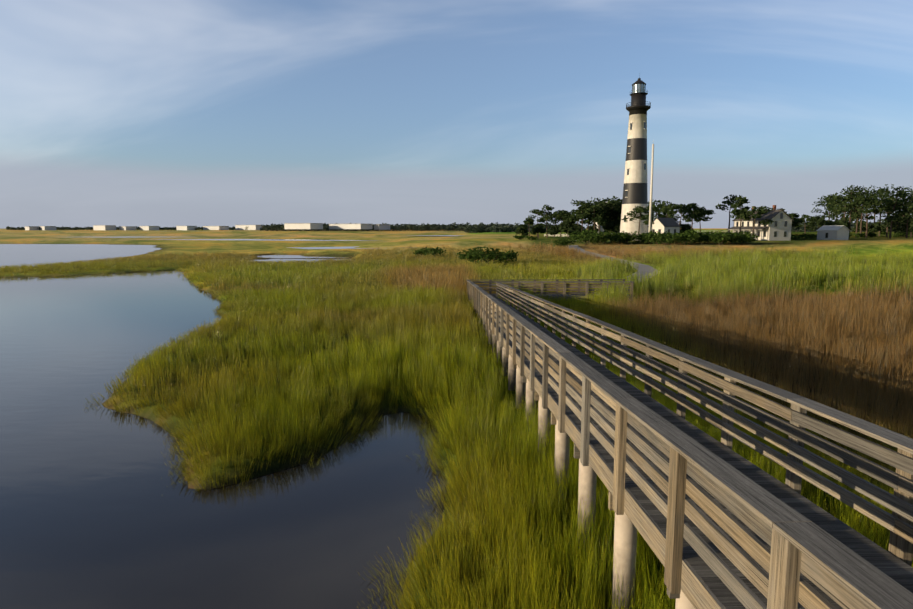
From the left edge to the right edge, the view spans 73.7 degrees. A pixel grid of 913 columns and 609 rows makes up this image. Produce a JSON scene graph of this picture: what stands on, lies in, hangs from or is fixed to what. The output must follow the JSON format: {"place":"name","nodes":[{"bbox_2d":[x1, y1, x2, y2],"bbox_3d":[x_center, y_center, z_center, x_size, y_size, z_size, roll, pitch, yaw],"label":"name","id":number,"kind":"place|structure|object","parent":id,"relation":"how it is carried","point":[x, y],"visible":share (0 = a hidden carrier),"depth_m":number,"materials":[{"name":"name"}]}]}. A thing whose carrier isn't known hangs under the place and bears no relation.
{"place":"outdoors","nodes":[
{"label":"outdoors","id":0,"kind":"place"},
{"bbox_2d":[0,244,446,608],"bbox_3d":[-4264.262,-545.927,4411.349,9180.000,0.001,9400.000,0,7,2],"label":"water","id":1,"kind":"structure","parent":0,"point":[97,511],"depth_m":13.55,"materials":[{"name":"blue liquid"}]},
{"bbox_2d":[109,235,458,261],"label":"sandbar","id":2,"kind":"structure","parent":0,"point":[289,240],"depth_m":278.94,"materials":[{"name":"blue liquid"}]},
{"bbox_2d":[0,228,912,608],"bbox_3d":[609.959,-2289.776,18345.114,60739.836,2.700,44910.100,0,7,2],"label":"ground","id":3,"kind":"structure","parent":0,"point":[280,366],"depth_m":24.29,"materials":[{"name":"green plant"}]},
{"bbox_2d":[24,223,389,229],"bbox_3d":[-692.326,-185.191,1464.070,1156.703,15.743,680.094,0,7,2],"label":"buildings","id":4,"kind":"structure","parent":3,"relation":"on","point":[298,226],"depth_m":1731.09,"materials":[{"name":"white"}]},
{"bbox_2d":[5,221,901,232],"bbox_3d":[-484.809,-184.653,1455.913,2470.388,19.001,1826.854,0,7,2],"label":"tree line","id":5,"kind":"object","parent":3,"relation":"on","point":[481,227],"visible":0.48,"depth_m":1229.97,"materials":[{"name":"green plant"}]},
{"bbox_2d":[474,307,694,608],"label":"support posts","id":6,"kind":"object","parent":3,"relation":"on","point":[625,544],"visible":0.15,"depth_m":10.38,"materials":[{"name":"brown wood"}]},
{"bbox_2d":[467,279,912,608],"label":"boardwalk","id":7,"kind":"structure","parent":6,"relation":"on","point":[722,524],"depth_m":6.73,"materials":[{"name":"grey wood"}]},
{"bbox_2d":[568,240,659,280],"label":"path to lighthouse","id":8,"kind":"structure","parent":3,"relation":"on","point":[643,268],"depth_m":86.58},
{"bbox_2d":[620,73,650,239],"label":"lighthouse","id":9,"kind":"object","parent":3,"relation":"on","point":[635,193],"visible":0.92,"depth_m":181.81,"materials":[{"name":"white paint"}]},
{"bbox_2d":[648,144,653,232],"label":"white mast","id":10,"kind":"object","parent":3,"relation":"on","point":[651,191],"visible":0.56,"depth_m":167.36,"materials":[{"name":"white metal"}]},
{"bbox_2d":[413,229,912,264],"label":"shrubs","id":11,"kind":"object","parent":3,"relation":"on","point":[586,236],"visible":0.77,"depth_m":148.64,"materials":[{"name":"green plant"}]},
{"bbox_2d":[648,218,680,233],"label":"oil house","id":12,"kind":"structure","parent":3,"relation":"on","point":[670,225],"depth_m":182.87,"materials":[{"name":"white paint"}]},
{"bbox_2d":[514,185,912,238],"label":"trees","id":13,"kind":"object","parent":3,"relation":"on","point":[611,209],"visible":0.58,"depth_m":226.66,"materials":[{"name":"green plant"}]},
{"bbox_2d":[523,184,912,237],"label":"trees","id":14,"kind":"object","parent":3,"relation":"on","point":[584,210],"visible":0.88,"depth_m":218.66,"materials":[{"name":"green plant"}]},
{"bbox_2d":[728,205,793,240],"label":"keepers quarters","id":15,"kind":"structure","parent":3,"relation":"on","point":[778,228],"depth_m":180.29,"materials":[{"name":"white paint"}]},
{"bbox_2d":[816,225,849,239],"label":"shed","id":16,"kind":"structure","parent":3,"relation":"on","point":[832,232],"depth_m":188.58,"materials":[{"name":"white paint"}]},
{"bbox_2d":[0,0,912,228],"label":"sky","id":17,"kind":"structure","parent":0,"point":[161,113],"materials":[{"name":"blue"}]}
]}

